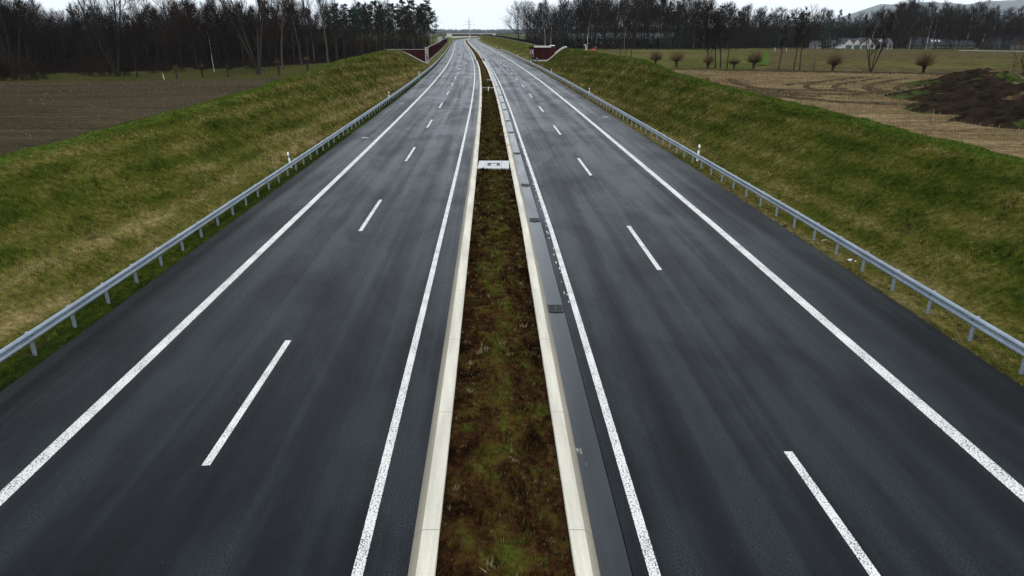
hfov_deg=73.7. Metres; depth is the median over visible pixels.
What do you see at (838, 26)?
conifer tree
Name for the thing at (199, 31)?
broad tree
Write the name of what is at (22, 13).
broad tree
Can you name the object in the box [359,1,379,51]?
slender tree
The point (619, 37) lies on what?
thin tree
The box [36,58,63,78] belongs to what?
bush
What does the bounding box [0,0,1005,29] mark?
sky
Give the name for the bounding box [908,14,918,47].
birch tree
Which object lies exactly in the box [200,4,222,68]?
slender tree
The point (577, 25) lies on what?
broad tree
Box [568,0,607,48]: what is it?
broad tree
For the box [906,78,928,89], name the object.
wheel rut
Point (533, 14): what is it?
broad tree
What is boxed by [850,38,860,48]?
house
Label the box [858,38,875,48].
house
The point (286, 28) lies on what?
broad tree
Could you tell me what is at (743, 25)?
twiggy tree
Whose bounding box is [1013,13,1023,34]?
broad tree
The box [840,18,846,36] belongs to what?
birch tree
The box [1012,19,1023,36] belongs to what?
twiggy tree
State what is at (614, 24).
twiggy tree
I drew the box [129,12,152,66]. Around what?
twiggy tree
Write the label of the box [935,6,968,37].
broad tree
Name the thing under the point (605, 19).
twiggy tree
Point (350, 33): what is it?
twiggy tree
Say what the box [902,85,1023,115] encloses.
earth heap
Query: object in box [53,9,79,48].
broad tree
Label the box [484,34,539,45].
screen fence
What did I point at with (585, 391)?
channel joint
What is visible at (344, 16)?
pine tree
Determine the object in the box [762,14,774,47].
pine tree
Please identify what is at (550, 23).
slender tree
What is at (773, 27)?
twiggy tree
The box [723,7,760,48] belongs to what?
broad tree
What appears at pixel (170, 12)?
broad tree
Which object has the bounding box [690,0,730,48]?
broad tree
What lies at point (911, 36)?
twiggy tree
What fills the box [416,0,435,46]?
pine tree
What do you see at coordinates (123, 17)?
broad tree
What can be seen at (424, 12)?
pine tree
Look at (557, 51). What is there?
wing wall
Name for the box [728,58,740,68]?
pollard willow
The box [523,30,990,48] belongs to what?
undergrowth
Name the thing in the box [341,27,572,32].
wood
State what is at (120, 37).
broad tree
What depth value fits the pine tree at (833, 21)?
397.71 m
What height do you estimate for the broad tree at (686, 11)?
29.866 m
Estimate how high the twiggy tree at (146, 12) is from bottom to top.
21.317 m
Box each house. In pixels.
[809,41,821,48]
[826,33,839,47]
[835,38,853,48]
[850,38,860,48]
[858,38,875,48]
[872,38,892,48]
[904,36,924,48]
[924,37,950,48]
[949,40,975,48]
[980,34,1003,49]
[1001,35,1023,49]
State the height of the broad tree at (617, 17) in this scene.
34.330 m
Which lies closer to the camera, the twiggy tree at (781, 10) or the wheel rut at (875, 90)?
the wheel rut at (875, 90)
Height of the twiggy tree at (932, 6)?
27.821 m
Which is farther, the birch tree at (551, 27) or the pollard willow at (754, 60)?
the birch tree at (551, 27)
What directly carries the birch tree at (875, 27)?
on the pasture
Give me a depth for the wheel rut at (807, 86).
69.40 m
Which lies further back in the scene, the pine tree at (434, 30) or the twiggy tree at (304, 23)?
the pine tree at (434, 30)
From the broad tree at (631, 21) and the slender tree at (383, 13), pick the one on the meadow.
the slender tree at (383, 13)
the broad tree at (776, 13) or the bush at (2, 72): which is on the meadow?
the bush at (2, 72)
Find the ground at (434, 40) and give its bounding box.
[39,34,946,82]
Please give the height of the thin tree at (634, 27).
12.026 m
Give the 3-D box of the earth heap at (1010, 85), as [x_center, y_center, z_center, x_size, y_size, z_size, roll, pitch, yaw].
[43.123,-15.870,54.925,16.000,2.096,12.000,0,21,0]
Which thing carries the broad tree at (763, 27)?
on the pasture
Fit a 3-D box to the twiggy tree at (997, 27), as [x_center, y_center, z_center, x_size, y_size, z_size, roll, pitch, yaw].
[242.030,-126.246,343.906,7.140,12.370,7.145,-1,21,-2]
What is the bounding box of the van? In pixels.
[835,45,845,48]
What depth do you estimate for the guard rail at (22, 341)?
26.01 m
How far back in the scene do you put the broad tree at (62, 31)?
179.01 m
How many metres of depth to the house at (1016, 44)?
345.37 m
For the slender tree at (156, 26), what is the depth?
211.27 m
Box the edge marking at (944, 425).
[0,39,1023,575]
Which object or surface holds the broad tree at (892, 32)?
on the pasture
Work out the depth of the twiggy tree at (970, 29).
351.72 m
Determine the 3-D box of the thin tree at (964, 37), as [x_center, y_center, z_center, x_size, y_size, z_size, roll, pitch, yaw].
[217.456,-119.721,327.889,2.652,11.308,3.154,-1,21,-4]
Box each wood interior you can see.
[3,19,430,61]
[524,20,1023,42]
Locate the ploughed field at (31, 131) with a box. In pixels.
[0,78,282,155]
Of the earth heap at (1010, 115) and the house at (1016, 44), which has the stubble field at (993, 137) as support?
the earth heap at (1010, 115)
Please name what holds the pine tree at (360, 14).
on the meadow
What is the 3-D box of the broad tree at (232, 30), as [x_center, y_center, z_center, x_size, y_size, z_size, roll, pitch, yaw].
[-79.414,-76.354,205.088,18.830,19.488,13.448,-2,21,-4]
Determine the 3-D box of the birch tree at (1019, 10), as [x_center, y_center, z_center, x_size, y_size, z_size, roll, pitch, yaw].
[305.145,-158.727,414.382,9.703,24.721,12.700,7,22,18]
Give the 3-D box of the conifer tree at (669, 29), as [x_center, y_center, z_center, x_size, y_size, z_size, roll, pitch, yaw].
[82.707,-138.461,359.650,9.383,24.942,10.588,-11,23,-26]
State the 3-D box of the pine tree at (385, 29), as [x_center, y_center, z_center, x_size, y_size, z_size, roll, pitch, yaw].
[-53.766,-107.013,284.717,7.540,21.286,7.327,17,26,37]
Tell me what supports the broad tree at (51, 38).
on the meadow
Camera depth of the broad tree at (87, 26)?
208.19 m
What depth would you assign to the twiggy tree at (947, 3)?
397.64 m
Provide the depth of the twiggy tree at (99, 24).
192.88 m
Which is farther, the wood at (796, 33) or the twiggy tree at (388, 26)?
the wood at (796, 33)
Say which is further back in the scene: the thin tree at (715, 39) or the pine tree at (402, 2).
the pine tree at (402, 2)
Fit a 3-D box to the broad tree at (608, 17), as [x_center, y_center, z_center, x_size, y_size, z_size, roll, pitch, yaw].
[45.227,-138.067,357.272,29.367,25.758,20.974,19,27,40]
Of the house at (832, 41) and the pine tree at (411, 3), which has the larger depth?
the house at (832, 41)
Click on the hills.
(1007, 4)
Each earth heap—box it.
[884,78,1018,101]
[902,67,1023,86]
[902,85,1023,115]
[948,101,1023,129]
[989,82,1023,90]
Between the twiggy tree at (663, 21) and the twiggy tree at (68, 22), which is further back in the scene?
the twiggy tree at (663, 21)
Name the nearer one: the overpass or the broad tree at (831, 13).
the broad tree at (831, 13)
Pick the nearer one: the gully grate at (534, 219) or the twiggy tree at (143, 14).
the gully grate at (534, 219)
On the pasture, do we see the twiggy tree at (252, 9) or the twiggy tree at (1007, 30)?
the twiggy tree at (1007, 30)
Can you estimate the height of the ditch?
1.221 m
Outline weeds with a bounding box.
[451,146,566,575]
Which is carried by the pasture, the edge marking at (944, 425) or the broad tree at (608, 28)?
the broad tree at (608, 28)
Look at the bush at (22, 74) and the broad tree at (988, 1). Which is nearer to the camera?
the bush at (22, 74)
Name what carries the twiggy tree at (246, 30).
on the meadow
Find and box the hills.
[818,0,1023,27]
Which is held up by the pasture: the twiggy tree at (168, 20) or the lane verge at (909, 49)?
the lane verge at (909, 49)
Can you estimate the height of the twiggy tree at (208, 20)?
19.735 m
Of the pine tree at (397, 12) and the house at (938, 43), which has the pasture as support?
the house at (938, 43)
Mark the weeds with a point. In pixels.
(489, 497)
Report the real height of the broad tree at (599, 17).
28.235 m
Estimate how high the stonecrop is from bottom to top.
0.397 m
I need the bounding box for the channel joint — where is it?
[491,70,632,575]
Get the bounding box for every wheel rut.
[727,78,774,90]
[731,86,879,94]
[732,79,847,90]
[749,91,820,96]
[760,94,911,104]
[783,76,863,84]
[803,77,880,93]
[832,77,889,93]
[861,78,908,92]
[866,79,897,91]
[893,78,934,91]
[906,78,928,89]
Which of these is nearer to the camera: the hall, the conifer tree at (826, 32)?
the conifer tree at (826, 32)
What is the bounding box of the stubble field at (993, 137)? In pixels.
[675,70,1023,158]
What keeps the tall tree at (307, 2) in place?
on the meadow
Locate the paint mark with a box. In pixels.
[362,137,569,302]
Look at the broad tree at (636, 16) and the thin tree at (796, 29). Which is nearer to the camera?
the thin tree at (796, 29)
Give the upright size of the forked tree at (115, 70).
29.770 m
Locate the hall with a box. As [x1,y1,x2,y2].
[573,32,673,43]
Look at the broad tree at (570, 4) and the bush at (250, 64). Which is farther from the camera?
the broad tree at (570, 4)
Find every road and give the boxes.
[0,38,478,575]
[468,38,1023,575]
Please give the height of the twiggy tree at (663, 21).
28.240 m
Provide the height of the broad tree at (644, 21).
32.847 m
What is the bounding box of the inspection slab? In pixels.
[477,161,508,168]
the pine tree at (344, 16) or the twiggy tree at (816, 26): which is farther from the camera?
the twiggy tree at (816, 26)
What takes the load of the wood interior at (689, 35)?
on the pasture
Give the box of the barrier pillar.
[425,47,428,63]
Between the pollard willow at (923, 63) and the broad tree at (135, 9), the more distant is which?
the broad tree at (135, 9)
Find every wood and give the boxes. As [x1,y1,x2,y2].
[285,31,567,34]
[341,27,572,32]
[597,24,1003,40]
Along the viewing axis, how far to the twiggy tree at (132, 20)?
210.05 m
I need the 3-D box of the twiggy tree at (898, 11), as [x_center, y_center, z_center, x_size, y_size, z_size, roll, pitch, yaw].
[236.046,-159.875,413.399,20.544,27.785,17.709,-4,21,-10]
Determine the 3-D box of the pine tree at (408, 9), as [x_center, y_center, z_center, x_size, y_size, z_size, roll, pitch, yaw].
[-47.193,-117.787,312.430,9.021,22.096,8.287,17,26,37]
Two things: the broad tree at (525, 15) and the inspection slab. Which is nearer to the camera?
the inspection slab
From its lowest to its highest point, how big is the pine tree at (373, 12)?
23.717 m
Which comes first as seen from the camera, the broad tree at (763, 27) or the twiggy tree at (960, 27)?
the twiggy tree at (960, 27)
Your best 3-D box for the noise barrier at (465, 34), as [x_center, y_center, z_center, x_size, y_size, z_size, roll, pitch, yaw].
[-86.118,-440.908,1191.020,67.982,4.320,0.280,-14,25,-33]
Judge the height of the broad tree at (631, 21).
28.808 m
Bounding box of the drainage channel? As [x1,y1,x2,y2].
[484,61,631,575]
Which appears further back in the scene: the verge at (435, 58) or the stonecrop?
the verge at (435, 58)
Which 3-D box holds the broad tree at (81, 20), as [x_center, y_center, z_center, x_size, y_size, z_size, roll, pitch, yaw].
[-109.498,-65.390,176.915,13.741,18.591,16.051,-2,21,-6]
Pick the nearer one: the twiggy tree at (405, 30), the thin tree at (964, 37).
the twiggy tree at (405, 30)
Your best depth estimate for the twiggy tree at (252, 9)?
231.09 m
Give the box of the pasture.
[573,47,1023,73]
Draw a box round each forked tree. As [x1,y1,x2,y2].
[0,0,30,78]
[69,0,128,76]
[220,0,274,74]
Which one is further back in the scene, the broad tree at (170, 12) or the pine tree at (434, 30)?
the pine tree at (434, 30)
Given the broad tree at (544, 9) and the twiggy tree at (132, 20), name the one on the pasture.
the broad tree at (544, 9)
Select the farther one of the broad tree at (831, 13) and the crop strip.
the broad tree at (831, 13)
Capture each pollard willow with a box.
[649,50,662,63]
[669,47,686,66]
[702,50,714,67]
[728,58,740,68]
[746,50,762,68]
[825,51,843,70]
[913,46,938,72]
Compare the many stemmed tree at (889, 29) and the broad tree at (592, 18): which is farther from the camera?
the broad tree at (592, 18)
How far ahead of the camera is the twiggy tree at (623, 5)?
354.50 m
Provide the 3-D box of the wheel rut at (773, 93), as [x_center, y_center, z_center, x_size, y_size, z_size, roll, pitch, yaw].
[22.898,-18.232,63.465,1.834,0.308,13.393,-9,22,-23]
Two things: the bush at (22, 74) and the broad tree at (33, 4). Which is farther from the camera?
the broad tree at (33, 4)
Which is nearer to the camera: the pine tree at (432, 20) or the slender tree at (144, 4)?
the slender tree at (144, 4)
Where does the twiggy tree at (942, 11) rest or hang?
on the pasture
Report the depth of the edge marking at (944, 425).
17.49 m
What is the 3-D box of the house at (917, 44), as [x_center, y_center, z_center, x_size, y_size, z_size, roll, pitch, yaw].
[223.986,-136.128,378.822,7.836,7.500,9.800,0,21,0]
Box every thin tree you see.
[618,25,624,54]
[624,22,630,55]
[629,16,636,56]
[711,8,724,67]
[715,8,732,67]
[723,8,737,67]
[778,14,790,69]
[792,6,811,70]
[793,11,806,69]
[938,26,943,49]
[961,27,967,49]
[1007,27,1012,50]
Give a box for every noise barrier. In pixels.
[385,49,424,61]
[428,38,446,60]
[453,34,478,35]
[529,46,534,61]
[534,46,561,60]
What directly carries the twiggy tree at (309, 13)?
on the meadow
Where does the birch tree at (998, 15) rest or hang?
on the pasture
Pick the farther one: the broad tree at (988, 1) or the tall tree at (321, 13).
the broad tree at (988, 1)
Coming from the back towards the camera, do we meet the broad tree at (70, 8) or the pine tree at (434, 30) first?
the pine tree at (434, 30)
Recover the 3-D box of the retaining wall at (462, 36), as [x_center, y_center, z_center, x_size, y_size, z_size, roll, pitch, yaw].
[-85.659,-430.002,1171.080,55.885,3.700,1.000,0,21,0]
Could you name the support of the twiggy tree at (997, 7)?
on the pasture
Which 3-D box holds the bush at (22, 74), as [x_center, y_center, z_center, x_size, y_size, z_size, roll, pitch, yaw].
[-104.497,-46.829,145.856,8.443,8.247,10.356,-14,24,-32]
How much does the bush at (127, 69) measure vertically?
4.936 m
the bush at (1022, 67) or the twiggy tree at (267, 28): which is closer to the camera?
the bush at (1022, 67)
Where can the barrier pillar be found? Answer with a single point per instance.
(426, 55)
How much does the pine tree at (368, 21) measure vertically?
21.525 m
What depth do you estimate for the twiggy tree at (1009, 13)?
395.72 m
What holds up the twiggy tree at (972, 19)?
on the pasture
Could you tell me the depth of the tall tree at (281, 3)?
189.80 m
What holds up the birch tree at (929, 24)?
on the pasture
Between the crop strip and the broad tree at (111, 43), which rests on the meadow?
the broad tree at (111, 43)
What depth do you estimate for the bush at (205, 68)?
184.92 m
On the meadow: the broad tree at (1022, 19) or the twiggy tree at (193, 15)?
the twiggy tree at (193, 15)
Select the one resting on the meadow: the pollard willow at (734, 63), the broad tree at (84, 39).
the broad tree at (84, 39)
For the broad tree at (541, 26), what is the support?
on the pasture
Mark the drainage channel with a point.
(612, 556)
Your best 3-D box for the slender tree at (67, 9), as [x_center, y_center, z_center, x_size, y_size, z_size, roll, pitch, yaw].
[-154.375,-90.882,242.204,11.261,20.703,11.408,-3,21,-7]
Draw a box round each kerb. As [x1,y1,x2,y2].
[408,60,481,575]
[482,60,599,575]
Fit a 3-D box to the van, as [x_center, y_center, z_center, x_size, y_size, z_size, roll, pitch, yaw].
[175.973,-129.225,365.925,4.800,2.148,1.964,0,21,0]
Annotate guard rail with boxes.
[0,43,450,362]
[502,49,1023,373]
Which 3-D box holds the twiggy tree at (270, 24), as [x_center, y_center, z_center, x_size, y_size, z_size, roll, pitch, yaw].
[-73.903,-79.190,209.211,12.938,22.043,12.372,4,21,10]
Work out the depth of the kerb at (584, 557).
15.59 m
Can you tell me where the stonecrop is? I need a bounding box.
[437,80,574,575]
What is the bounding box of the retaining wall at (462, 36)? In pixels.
[453,36,477,37]
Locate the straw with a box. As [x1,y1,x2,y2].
[0,79,268,149]
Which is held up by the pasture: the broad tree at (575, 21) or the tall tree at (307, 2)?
the broad tree at (575, 21)
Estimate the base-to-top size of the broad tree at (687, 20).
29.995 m
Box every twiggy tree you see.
[0,7,17,62]
[23,5,45,49]
[30,16,63,68]
[58,18,77,60]
[87,2,118,56]
[95,12,115,60]
[125,12,144,59]
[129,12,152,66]
[131,9,145,48]
[136,2,155,43]
[160,0,180,48]
[171,0,213,68]
[176,0,200,62]
[200,3,220,50]
[212,0,242,51]
[237,10,255,58]
[241,3,256,50]
[245,1,273,50]
[250,0,289,65]
[255,0,278,61]
[269,6,285,48]
[273,0,304,61]
[294,4,321,62]
[303,10,320,54]
[304,12,322,48]
[318,4,337,48]
[341,17,358,56]
[382,20,397,48]
[398,15,411,47]
[406,15,420,47]
[590,0,616,48]
[604,5,625,48]
[606,0,635,48]
[647,0,667,48]
[658,0,673,48]
[679,0,709,48]
[712,0,734,48]
[719,6,740,48]
[736,5,752,48]
[741,3,758,48]
[748,4,776,48]
[763,15,782,47]
[766,11,782,42]
[775,6,790,38]
[775,7,800,40]
[789,9,810,33]
[802,12,817,48]
[803,14,818,47]
[810,14,823,42]
[823,20,836,48]
[849,18,863,37]
[862,10,881,36]
[891,1,906,35]
[892,2,905,45]
[907,22,918,49]
[913,4,934,34]
[914,17,934,49]
[916,0,937,34]
[928,4,940,34]
[930,0,952,31]
[931,6,949,37]
[932,16,946,48]
[942,24,952,47]
[954,21,968,49]
[955,8,978,39]
[963,18,980,49]
[976,15,990,49]
[988,3,1000,34]
[989,26,1000,48]
[990,7,1015,35]
[991,10,1012,35]
[1000,20,1013,41]
[1001,11,1019,34]
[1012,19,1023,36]
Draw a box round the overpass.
[446,33,495,39]
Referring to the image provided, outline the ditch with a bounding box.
[667,68,1021,74]
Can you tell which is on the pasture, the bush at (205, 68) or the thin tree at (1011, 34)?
the thin tree at (1011, 34)
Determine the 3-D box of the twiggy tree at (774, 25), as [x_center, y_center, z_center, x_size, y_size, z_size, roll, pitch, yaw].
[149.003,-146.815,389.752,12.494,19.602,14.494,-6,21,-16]
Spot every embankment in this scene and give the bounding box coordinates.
[0,51,428,391]
[525,52,1023,386]
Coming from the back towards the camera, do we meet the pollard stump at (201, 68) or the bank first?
the bank
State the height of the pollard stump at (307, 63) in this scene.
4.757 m
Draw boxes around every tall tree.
[266,0,298,68]
[281,0,302,65]
[296,0,315,61]
[313,0,336,63]
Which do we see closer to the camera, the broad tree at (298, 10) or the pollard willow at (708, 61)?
the pollard willow at (708, 61)
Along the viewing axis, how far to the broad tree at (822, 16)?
401.59 m
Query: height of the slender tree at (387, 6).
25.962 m
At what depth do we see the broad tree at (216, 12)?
240.58 m
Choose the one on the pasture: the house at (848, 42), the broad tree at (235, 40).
the house at (848, 42)
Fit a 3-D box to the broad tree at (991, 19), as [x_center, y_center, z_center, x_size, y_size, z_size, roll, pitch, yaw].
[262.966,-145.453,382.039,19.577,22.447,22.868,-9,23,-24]
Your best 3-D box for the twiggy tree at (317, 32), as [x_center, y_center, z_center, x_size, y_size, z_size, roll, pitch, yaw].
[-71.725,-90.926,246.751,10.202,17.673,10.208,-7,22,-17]
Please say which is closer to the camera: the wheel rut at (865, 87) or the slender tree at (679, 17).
the wheel rut at (865, 87)
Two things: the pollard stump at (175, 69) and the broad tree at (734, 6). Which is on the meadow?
the pollard stump at (175, 69)
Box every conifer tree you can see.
[659,1,676,48]
[775,21,785,48]
[816,9,831,48]
[829,9,843,48]
[841,13,852,37]
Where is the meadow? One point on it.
(243, 72)
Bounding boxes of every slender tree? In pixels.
[63,2,72,19]
[139,0,157,33]
[145,6,165,59]
[164,10,184,61]
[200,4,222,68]
[292,11,304,60]
[312,0,335,59]
[321,1,348,60]
[347,8,359,56]
[351,0,372,45]
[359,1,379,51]
[370,5,387,50]
[373,0,392,48]
[383,0,397,48]
[410,5,427,48]
[544,6,559,44]
[663,0,681,48]
[869,6,888,35]
[877,8,895,36]
[898,0,925,34]
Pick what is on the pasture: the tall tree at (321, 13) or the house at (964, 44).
the house at (964, 44)
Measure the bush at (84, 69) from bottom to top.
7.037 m
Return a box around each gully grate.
[529,218,539,221]
[548,305,563,311]
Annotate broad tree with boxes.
[0,0,49,74]
[0,1,40,70]
[3,10,36,64]
[6,0,47,46]
[16,0,56,57]
[25,3,43,35]
[30,0,46,32]
[32,9,68,55]
[36,13,65,61]
[40,5,57,35]
[42,17,84,66]
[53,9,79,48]
[60,5,88,36]
[61,2,109,58]
[64,1,115,71]
[71,10,102,49]
[88,14,136,68]
[97,3,151,76]
[107,18,128,63]
[124,1,145,25]
[131,3,174,64]
[149,0,207,68]
[150,0,178,44]
[170,0,203,57]
[176,0,220,63]
[195,0,229,64]
[199,0,226,42]
[201,1,250,57]
[218,2,269,65]
[272,0,304,57]
[281,2,313,54]
[500,1,529,38]
[510,0,540,40]
[511,0,540,39]
[522,0,561,45]
[523,3,544,37]
[529,2,550,44]
[541,6,567,44]
[543,0,581,46]
[545,0,579,46]
[561,0,592,48]
[563,0,588,48]
[565,0,594,45]
[565,0,602,48]
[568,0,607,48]
[570,3,598,48]
[579,0,621,49]
[579,0,628,47]
[586,1,626,48]
[595,0,638,48]
[607,0,638,47]
[615,0,641,48]
[615,0,664,49]
[623,0,669,49]
[626,0,664,48]
[640,0,686,49]
[655,1,697,48]
[670,0,705,47]
[673,0,713,48]
[688,0,723,67]
[688,0,725,44]
[688,2,706,45]
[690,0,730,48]
[723,2,745,45]
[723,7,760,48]
[739,7,766,47]
[744,7,777,37]
[765,7,787,43]
[803,3,826,40]
[812,7,834,38]
[820,9,842,36]
[843,20,860,37]
[850,10,875,37]
[863,10,879,35]
[878,9,899,36]
[883,4,920,48]
[890,0,933,39]
[934,4,969,37]
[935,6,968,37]
[950,4,974,38]
[961,2,992,39]
[969,0,1001,40]
[973,8,1007,48]
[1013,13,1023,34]
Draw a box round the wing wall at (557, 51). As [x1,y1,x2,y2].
[546,46,566,60]
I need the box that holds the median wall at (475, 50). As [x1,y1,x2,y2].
[467,39,482,58]
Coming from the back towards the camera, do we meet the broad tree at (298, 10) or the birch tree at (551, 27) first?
the birch tree at (551, 27)
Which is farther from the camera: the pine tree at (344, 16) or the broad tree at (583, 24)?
the broad tree at (583, 24)
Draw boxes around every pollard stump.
[172,65,177,78]
[198,64,203,76]
[276,60,279,74]
[304,56,309,69]
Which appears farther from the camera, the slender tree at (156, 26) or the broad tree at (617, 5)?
the broad tree at (617, 5)
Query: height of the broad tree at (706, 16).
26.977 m
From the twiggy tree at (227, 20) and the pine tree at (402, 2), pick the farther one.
the pine tree at (402, 2)
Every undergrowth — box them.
[1,31,430,72]
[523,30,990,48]
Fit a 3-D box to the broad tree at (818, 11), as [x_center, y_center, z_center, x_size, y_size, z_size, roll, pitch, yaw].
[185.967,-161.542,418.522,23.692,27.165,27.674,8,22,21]
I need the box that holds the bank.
[424,34,525,38]
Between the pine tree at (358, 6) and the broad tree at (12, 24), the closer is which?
the broad tree at (12, 24)
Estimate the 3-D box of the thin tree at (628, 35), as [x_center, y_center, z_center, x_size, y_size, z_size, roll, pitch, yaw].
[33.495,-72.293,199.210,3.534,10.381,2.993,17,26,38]
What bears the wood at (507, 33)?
on the ground at (434, 40)
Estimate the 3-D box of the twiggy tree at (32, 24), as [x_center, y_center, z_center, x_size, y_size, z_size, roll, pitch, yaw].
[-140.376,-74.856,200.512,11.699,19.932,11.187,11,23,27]
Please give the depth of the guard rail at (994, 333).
24.93 m
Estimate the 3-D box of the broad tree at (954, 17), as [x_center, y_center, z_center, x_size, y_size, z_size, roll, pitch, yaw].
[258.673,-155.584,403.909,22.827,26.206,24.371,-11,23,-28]
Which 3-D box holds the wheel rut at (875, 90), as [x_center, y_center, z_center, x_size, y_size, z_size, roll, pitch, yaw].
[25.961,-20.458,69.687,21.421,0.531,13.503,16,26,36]
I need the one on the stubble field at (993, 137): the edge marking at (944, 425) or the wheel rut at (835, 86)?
the wheel rut at (835, 86)
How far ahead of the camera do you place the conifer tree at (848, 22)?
377.13 m
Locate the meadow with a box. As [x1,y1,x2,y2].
[0,58,339,82]
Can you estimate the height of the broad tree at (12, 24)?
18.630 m
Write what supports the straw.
on the ploughed field at (31, 131)
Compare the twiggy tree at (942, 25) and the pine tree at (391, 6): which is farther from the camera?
the twiggy tree at (942, 25)
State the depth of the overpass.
812.01 m
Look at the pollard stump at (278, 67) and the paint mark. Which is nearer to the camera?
the paint mark
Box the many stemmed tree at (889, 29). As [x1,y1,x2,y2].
[862,12,894,71]
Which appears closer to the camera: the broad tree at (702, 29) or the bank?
the broad tree at (702, 29)
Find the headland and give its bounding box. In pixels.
[34,77,283,82]
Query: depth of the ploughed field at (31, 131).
59.63 m
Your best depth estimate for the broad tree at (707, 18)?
128.33 m
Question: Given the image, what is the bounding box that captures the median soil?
[435,38,574,575]
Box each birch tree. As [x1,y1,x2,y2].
[203,26,214,71]
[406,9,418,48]
[540,17,548,34]
[546,19,554,35]
[580,10,592,49]
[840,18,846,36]
[869,19,880,37]
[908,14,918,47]
[923,8,938,49]
[930,10,943,48]
[964,5,978,38]
[990,9,1001,33]
[1014,6,1023,20]
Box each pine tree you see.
[326,2,342,56]
[336,3,353,56]
[336,11,351,57]
[348,8,364,54]
[350,1,368,54]
[353,9,368,54]
[360,3,373,52]
[367,0,379,39]
[367,0,381,50]
[376,6,392,49]
[383,3,400,46]
[386,2,402,48]
[391,9,405,48]
[395,0,405,47]
[395,6,408,48]
[401,5,414,48]
[406,0,420,48]
[415,4,431,48]
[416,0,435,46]
[426,6,435,45]
[430,13,439,43]
[711,5,728,40]
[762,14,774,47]
[788,13,795,45]
[794,16,802,45]
[828,20,836,43]
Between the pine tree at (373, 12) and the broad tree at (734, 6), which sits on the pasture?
the broad tree at (734, 6)
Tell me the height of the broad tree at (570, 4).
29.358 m
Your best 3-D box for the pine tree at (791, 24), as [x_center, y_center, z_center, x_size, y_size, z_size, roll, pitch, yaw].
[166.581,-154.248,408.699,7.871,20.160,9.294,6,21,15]
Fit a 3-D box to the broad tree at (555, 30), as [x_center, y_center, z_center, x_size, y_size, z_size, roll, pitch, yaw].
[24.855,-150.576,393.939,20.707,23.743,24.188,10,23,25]
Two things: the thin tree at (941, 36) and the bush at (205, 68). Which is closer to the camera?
the bush at (205, 68)
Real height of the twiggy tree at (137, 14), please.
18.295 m
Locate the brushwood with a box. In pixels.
[0,51,370,77]
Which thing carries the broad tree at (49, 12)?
on the meadow
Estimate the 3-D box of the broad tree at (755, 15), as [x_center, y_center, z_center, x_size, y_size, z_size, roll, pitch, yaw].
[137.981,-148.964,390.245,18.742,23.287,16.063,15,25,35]
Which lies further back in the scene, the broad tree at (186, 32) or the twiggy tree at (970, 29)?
the twiggy tree at (970, 29)
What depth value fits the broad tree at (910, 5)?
386.08 m
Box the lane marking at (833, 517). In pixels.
[201,51,880,575]
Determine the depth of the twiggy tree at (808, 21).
379.37 m
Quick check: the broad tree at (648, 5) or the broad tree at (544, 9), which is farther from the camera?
the broad tree at (544, 9)
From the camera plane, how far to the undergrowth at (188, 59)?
218.91 m
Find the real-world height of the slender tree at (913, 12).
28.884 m
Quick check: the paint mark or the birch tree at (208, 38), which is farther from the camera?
the birch tree at (208, 38)
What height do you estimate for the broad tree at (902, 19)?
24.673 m
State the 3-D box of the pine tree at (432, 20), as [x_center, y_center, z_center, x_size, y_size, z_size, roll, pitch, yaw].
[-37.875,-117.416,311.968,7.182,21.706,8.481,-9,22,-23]
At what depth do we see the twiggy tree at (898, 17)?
407.54 m
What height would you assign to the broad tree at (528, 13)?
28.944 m
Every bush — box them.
[0,52,20,80]
[1,54,41,80]
[16,57,50,79]
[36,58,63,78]
[67,53,102,75]
[92,54,122,75]
[115,62,131,75]
[143,58,159,72]
[174,58,192,71]
[197,57,208,70]
[245,57,256,68]
[264,56,275,67]
[1007,47,1023,76]
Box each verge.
[429,37,480,63]
[478,35,540,61]
[858,49,1023,50]
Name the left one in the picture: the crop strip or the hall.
the hall
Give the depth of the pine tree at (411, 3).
306.21 m
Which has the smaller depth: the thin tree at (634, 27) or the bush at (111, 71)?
the bush at (111, 71)

